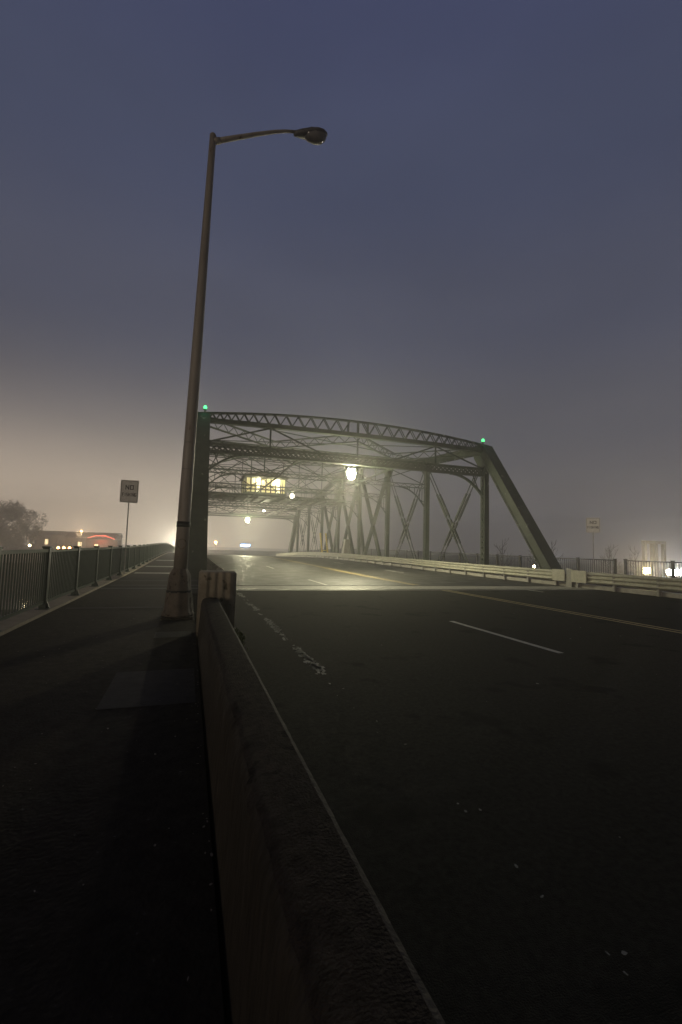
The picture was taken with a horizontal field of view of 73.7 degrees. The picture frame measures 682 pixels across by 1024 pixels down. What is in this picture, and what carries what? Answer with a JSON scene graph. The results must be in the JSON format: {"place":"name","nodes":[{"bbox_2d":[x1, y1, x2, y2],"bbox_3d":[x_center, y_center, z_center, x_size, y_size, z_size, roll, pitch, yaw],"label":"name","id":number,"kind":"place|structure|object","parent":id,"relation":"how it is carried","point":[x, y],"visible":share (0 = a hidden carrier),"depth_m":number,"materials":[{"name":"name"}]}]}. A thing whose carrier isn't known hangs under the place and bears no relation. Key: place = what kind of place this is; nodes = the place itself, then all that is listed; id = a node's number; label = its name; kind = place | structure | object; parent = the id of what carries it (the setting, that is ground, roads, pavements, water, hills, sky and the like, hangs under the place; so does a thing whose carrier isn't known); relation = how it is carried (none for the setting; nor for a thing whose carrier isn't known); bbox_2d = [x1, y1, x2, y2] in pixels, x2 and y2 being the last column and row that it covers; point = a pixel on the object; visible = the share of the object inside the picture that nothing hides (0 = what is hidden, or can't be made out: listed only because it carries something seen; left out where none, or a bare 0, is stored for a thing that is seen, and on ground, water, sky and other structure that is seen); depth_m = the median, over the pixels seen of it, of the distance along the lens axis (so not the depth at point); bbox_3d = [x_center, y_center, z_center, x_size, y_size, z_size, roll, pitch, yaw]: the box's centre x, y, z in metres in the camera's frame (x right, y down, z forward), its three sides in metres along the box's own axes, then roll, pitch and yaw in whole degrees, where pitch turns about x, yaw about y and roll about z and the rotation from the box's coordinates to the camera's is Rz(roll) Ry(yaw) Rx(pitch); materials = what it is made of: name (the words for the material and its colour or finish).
{"place":"outdoors","nodes":[
{"label":"outdoors","id":0,"kind":"place"},
{"bbox_2d":[29,530,122,548],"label":"warehouse","id":1,"kind":"structure","parent":0,"point":[55,539],"depth_m":207.12,"materials":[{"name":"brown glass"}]},
{"bbox_2d":[64,532,119,547],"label":"warehouse","id":2,"kind":"structure","parent":0,"point":[72,540],"depth_m":169.30,"materials":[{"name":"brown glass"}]},
{"bbox_2d":[1,609,196,632],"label":"bank","id":3,"kind":"structure","parent":0,"point":[195,615],"depth_m":13.88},
{"bbox_2d":[643,567,650,575],"bbox_3d":[23.595,5.005,35.091,0.520,1.450,0.300,-2,-6,34],"label":"floodlight","id":4,"kind":"object","parent":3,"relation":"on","point":[644,570],"visible":0.47,"depth_m":35.05,"materials":[{"name":"white"}]},
{"bbox_2d":[0,593,223,1023],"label":"sidewalk","id":5,"kind":"structure","parent":0,"point":[126,932],"depth_m":2.05,"materials":[{"name":"grey concrete"}]},
{"bbox_2d":[3,636,212,980],"bbox_3d":[-2.597,1.567,4.197,2.464,0.001,8.167,3,-5,-18],"label":"grit","id":6,"kind":"object","parent":5,"relation":"on","point":[211,854],"visible":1,"depth_m":2.10,"materials":[{"name":"grey gravel"}]},
{"bbox_2d":[96,668,195,709],"bbox_3d":[-1.727,1.593,4.169,0.740,0.001,1.100,3,-5,-18],"label":"sidewalk patch","id":7,"kind":"object","parent":5,"relation":"on","point":[147,688],"visible":1,"depth_m":4.07,"materials":[{"name":"grey concrete"}]},
{"bbox_2d":[154,631,190,637],"bbox_3d":[-2.430,1.771,6.590,0.500,0.001,0.450,3,-5,-18],"label":"sidewalk patch","id":8,"kind":"object","parent":5,"relation":"on","point":[173,634],"visible":1,"depth_m":6.58,"materials":[{"name":"grey concrete"}]},
{"bbox_2d":[160,126,326,619],"bbox_3d":[-1.738,-3.120,8.892,2.756,10.166,0.553,3,-5,-18],"label":"street lamp","id":9,"kind":"object","parent":5,"relation":"on","point":[178,603],"visible":1,"depth_m":8.39,"materials":[{"name":"metal"}]},
{"bbox_2d":[89,553,198,611],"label":"sidewalk bridge","id":10,"kind":"structure","parent":0,"point":[133,575],"depth_m":15.41,"materials":[{"name":"grey concrete"}]},
{"bbox_2d":[0,552,170,635],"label":"parapet ledge","id":11,"kind":"object","parent":10,"relation":"on","point":[7,625],"visible":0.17,"depth_m":8.67,"materials":[{"name":"grey concrete"}]},
{"bbox_2d":[0,543,174,630],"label":"railing","id":12,"kind":"object","parent":11,"relation":"on","point":[78,567],"visible":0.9,"depth_m":9.43,"materials":[{"name":"metal"}]},
{"bbox_2d":[120,480,138,573],"bbox_3d":[-8.680,0.601,18.472,0.680,3.818,0.052,3,-5,-16],"label":"sign","id":13,"kind":"object","parent":11,"relation":"on","point":[129,489],"visible":0.99,"depth_m":18.55,"materials":[{"name":"white metal"}]},
{"bbox_2d":[100,588,197,588],"bbox_3d":[-5.274,2.241,13.373,3.200,0.001,0.250,3,-5,-18],"label":"sidewalk joint","id":14,"kind":"object","parent":10,"relation":"on","point":[139,588],"visible":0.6,"depth_m":13.11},
{"bbox_2d":[135,572,169,573],"bbox_3d":[-7.573,2.744,20.416,3.100,0.003,0.800,3,-5,-18],"label":"sidewalk joint","id":15,"kind":"object","parent":10,"relation":"on","point":[152,572],"visible":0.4,"depth_m":20.15,"materials":[{"name":"grey concrete"}]},
{"bbox_2d":[110,585,197,585],"bbox_3d":[-5.559,2.317,14.382,3.100,0.001,0.450,3,-5,-18],"label":"sidewalk joint","id":16,"kind":"object","parent":10,"relation":"on","point":[144,585],"visible":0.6,"depth_m":14.10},
{"bbox_2d":[120,580,197,580],"bbox_3d":[-6.183,2.452,16.251,3.100,0.001,0.400,3,-5,-18],"label":"sidewalk joint","id":17,"kind":"object","parent":10,"relation":"on","point":[150,580],"visible":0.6,"depth_m":16.07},
{"bbox_2d":[207,553,236,554],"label":"road beyond","id":18,"kind":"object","parent":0,"point":[219,554],"visible":0.1,"depth_m":167.00,"materials":[{"name":"asphalt"}]},
{"bbox_2d":[0,544,681,585],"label":"bank","id":19,"kind":"structure","parent":0,"point":[583,565],"depth_m":201.54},
{"bbox_2d":[0,499,46,549],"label":"tree","id":20,"kind":"object","parent":19,"relation":"on","point":[8,517],"visible":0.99,"depth_m":169.14,"materials":[{"name":"brown plant"}]},
{"bbox_2d":[86,535,121,547],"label":"shop","id":21,"kind":"structure","parent":19,"relation":"on","point":[100,543],"depth_m":134.31,"materials":[{"name":"red"}]},
{"bbox_2d":[240,543,250,555],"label":"lit sign","id":22,"kind":"object","parent":19,"relation":"on","point":[245,545],"visible":0.95,"depth_m":122.74,"materials":[{"name":"white"}]},
{"bbox_2d":[641,540,666,576],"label":"building","id":23,"kind":"structure","parent":19,"relation":"on","point":[653,550],"depth_m":37.32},
{"bbox_2d":[666,569,681,575],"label":"floodlight","id":24,"kind":"object","parent":19,"relation":"on","point":[668,571],"visible":0.39,"depth_m":35.99,"materials":[{"name":"white"}]},
{"bbox_2d":[0,542,681,608],"bbox_3d":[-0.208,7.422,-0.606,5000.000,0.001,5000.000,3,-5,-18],"label":"water","id":25,"kind":"structure","parent":0,"point":[294,550],"depth_m":1141.30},
{"bbox_2d":[493,538,509,566],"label":"bare tree","id":26,"kind":"object","parent":25,"relation":"in","point":[502,551],"visible":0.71,"depth_m":69.12,"materials":[{"name":"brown plant"}]},
{"bbox_2d":[600,547,620,572],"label":"bare tree","id":27,"kind":"object","parent":25,"relation":"in","point":[608,561],"visible":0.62,"depth_m":72.97,"materials":[{"name":"brown plant"}]},
{"bbox_2d":[602,545,621,573],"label":"bare tree","id":28,"kind":"object","parent":25,"relation":"in","point":[612,559],"visible":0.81,"depth_m":86.07,"materials":[{"name":"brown plant"}]},
{"bbox_2d":[623,547,647,575],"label":"bare tree","id":29,"kind":"object","parent":25,"relation":"in","point":[635,552],"visible":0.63,"depth_m":77.50,"materials":[{"name":"brown plant"}]},
{"bbox_2d":[0,0,681,559],"label":"sky","id":30,"kind":"structure","parent":0,"point":[482,239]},
{"bbox_2d":[236,586,596,590],"bbox_3d":[3.433,3.236,18.217,16.350,0.400,1.950,3,-5,-18],"label":"road joint concrete","id":31,"kind":"object","parent":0,"point":[426,587],"visible":0.07,"depth_m":18.25,"materials":[{"name":"grey concrete"}]},
{"bbox_2d":[236,589,504,589],"bbox_3d":[3.631,2.983,17.578,16.200,0.011,0.180,3,-5,-18],"label":"expansion plate","id":32,"kind":"object","parent":31,"relation":"on","point":[370,589],"visible":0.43,"depth_m":16.64,"materials":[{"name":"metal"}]},
{"bbox_2d":[236,585,509,585],"bbox_3d":[3.115,3.094,19.125,16.200,0.013,0.150,3,-5,-18],"label":"expansion plate","id":33,"kind":"object","parent":31,"relation":"on","point":[372,585],"visible":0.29,"depth_m":18.47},
{"bbox_2d":[233,553,681,592],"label":"sidewalk","id":34,"kind":"structure","parent":0,"point":[497,574],"depth_m":25.45,"materials":[{"name":"grey concrete"}]},
{"bbox_2d":[319,533,327,556],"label":"barrier frame","id":35,"kind":"object","parent":34,"relation":"on","point":[322,550],"visible":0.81,"depth_m":63.29,"materials":[{"name":"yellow metal"}]},
{"bbox_2d":[342,539,350,553],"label":"pedestal","id":36,"kind":"object","parent":34,"relation":"on","point":[346,548],"visible":0.57,"depth_m":54.14,"materials":[{"name":"grey concrete"}]},
{"bbox_2d":[586,518,599,571],"bbox_3d":[13.722,1.977,24.741,0.700,3.349,0.052,0,-5,20],"label":"sign","id":37,"kind":"object","parent":34,"relation":"on","point":[593,525],"visible":1,"depth_m":24.81,"materials":[{"name":"white metal"}]},
{"bbox_2d":[234,590,681,1023],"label":"road approach","id":38,"kind":"structure","parent":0,"point":[553,785],"depth_m":3.00,"materials":[{"name":"asphalt"}]},
{"bbox_2d":[235,628,247,649],"bbox_3d":[-1.601,1.923,7.011,0.306,0.120,1.596,3,-5,-15],"label":"weed clump","id":39,"kind":"object","parent":38,"relation":"on","point":[241,636],"visible":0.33,"depth_m":7.01,"materials":[{"name":"plant"}]},
{"bbox_2d":[196,570,445,1023],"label":"concrete wall","id":40,"kind":"structure","parent":38,"relation":"on","point":[307,934],"depth_m":1.18,"materials":[{"name":"grey concrete"}]},
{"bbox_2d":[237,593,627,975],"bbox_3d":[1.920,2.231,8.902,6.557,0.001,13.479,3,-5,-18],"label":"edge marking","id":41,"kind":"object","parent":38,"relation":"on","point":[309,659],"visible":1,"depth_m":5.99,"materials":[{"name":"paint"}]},
{"bbox_2d":[450,621,562,652],"bbox_3d":[2.793,2.196,8.172,0.118,0.001,3.000,3,-5,-18],"label":"lane marking","id":42,"kind":"object","parent":38,"relation":"on","point":[508,637],"visible":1,"depth_m":7.80,"materials":[{"name":"white paint"}]},
{"bbox_2d":[443,590,680,632],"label":"yellow line","id":43,"kind":"object","parent":38,"relation":"on","point":[576,614],"visible":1,"depth_m":11.09,"materials":[{"name":"paint"}]},
{"bbox_2d":[448,590,679,630],"bbox_3d":[8.691,1.979,3.499,0.115,0.001,29.400,3,-5,-18],"label":"yellow line","id":44,"kind":"object","parent":38,"relation":"on","point":[573,612],"visible":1,"depth_m":11.61,"materials":[{"name":"paint"}]},
{"bbox_2d":[576,572,681,596],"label":"guard rail","id":45,"kind":"object","parent":38,"relation":"on","point":[658,584],"visible":0.99,"depth_m":18.05,"materials":[{"name":"grey metal"}]},
{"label":"parapet ledge","id":46,"kind":"structure","parent":0,"visible":0},
{"bbox_2d":[292,549,616,574],"bbox_3d":[2.003,5.936,60.555,0.220,2.148,78.050,3,-5,-18],"label":"railing","id":47,"kind":"object","parent":46,"relation":"on","point":[614,563],"visible":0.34,"depth_m":32.19,"materials":[{"name":"black metal"}]},
{"bbox_2d":[623,559,681,577],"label":"railing","id":48,"kind":"object","parent":46,"relation":"on","point":[673,563],"visible":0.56,"depth_m":21.85,"materials":[{"name":"black metal"}]},
{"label":"pivot pier","id":49,"kind":"object","parent":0,"visible":0},
{"bbox_2d":[187,412,565,580],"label":"truss bridge","id":50,"kind":"structure","parent":49,"relation":"on","point":[487,460],"depth_m":29.64,"materials":[{"name":"grey metal"}]},
{"bbox_2d":[208,473,345,507],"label":"control house","id":51,"kind":"structure","parent":50,"relation":"attached to","point":[277,482],"depth_m":50.83,"materials":[{"name":"green metal"}]},
{"bbox_2d":[246,477,249,490],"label":"window","id":52,"kind":"structure","parent":51,"relation":"in","point":[248,479],"depth_m":49.92,"materials":[{"name":"beige glass"}]},
{"bbox_2d":[271,479,274,492],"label":"window","id":53,"kind":"structure","parent":51,"relation":"in","point":[273,483],"depth_m":50.76,"materials":[{"name":"beige glass"}]},
{"bbox_2d":[276,480,279,492],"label":"window","id":54,"kind":"structure","parent":51,"relation":"in","point":[278,483],"depth_m":50.95,"materials":[{"name":"beige glass"}]},
{"bbox_2d":[281,480,284,493],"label":"window","id":55,"kind":"structure","parent":51,"relation":"in","point":[282,481],"depth_m":51.13,"materials":[{"name":"beige glass"}]},
{"bbox_2d":[347,465,354,478],"bbox_3d":[0.628,-2.497,27.705,0.553,0.954,0.885,1,-5,5],"label":"bridge lamp","id":56,"kind":"object","parent":50,"relation":"hanging from","point":[351,472],"visible":0.99,"depth_m":27.67,"materials":[{"name":"beige glass"}]},
{"bbox_2d":[207,555,559,585],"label":"bridge deck","id":57,"kind":"structure","parent":50,"relation":"on","point":[255,570],"depth_m":26.54,"materials":[{"name":"asphalt"}]},
{"bbox_2d":[207,557,223,569],"bbox_3d":[-15.688,4.898,50.046,0.220,1.557,78.700,3,-5,-18],"label":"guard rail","id":58,"kind":"object","parent":57,"relation":"on","point":[211,565],"visible":0.13,"depth_m":19.25,"materials":[{"name":"grey metal"}]},
{"bbox_2d":[264,556,410,584],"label":"yellow line","id":59,"kind":"object","parent":57,"relation":"on","point":[351,573],"visible":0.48,"depth_m":26.05,"materials":[{"name":"paint"}]},
{"bbox_2d":[265,556,415,584],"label":"yellow line","id":60,"kind":"object","parent":57,"relation":"on","point":[350,572],"visible":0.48,"depth_m":27.86,"materials":[{"name":"paint"}]},
{"bbox_2d":[276,552,557,584],"bbox_3d":[-1.244,5.865,56.913,0.205,1.560,74.700,3,-5,-18],"label":"guard rail","id":61,"kind":"object","parent":57,"relation":"on","point":[528,573],"visible":0.99,"depth_m":30.82,"materials":[{"name":"grey metal"}]},
{"bbox_2d":[289,556,681,598],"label":"kerb","id":62,"kind":"structure","parent":57,"relation":"on","point":[634,591],"depth_m":22.97,"materials":[{"name":"grey concrete"}]},
{"bbox_2d":[552,568,586,586],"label":"rail post block","id":63,"kind":"structure","parent":62,"relation":"on","point":[573,576],"depth_m":21.12,"materials":[{"name":"beige concrete"}]}
]}

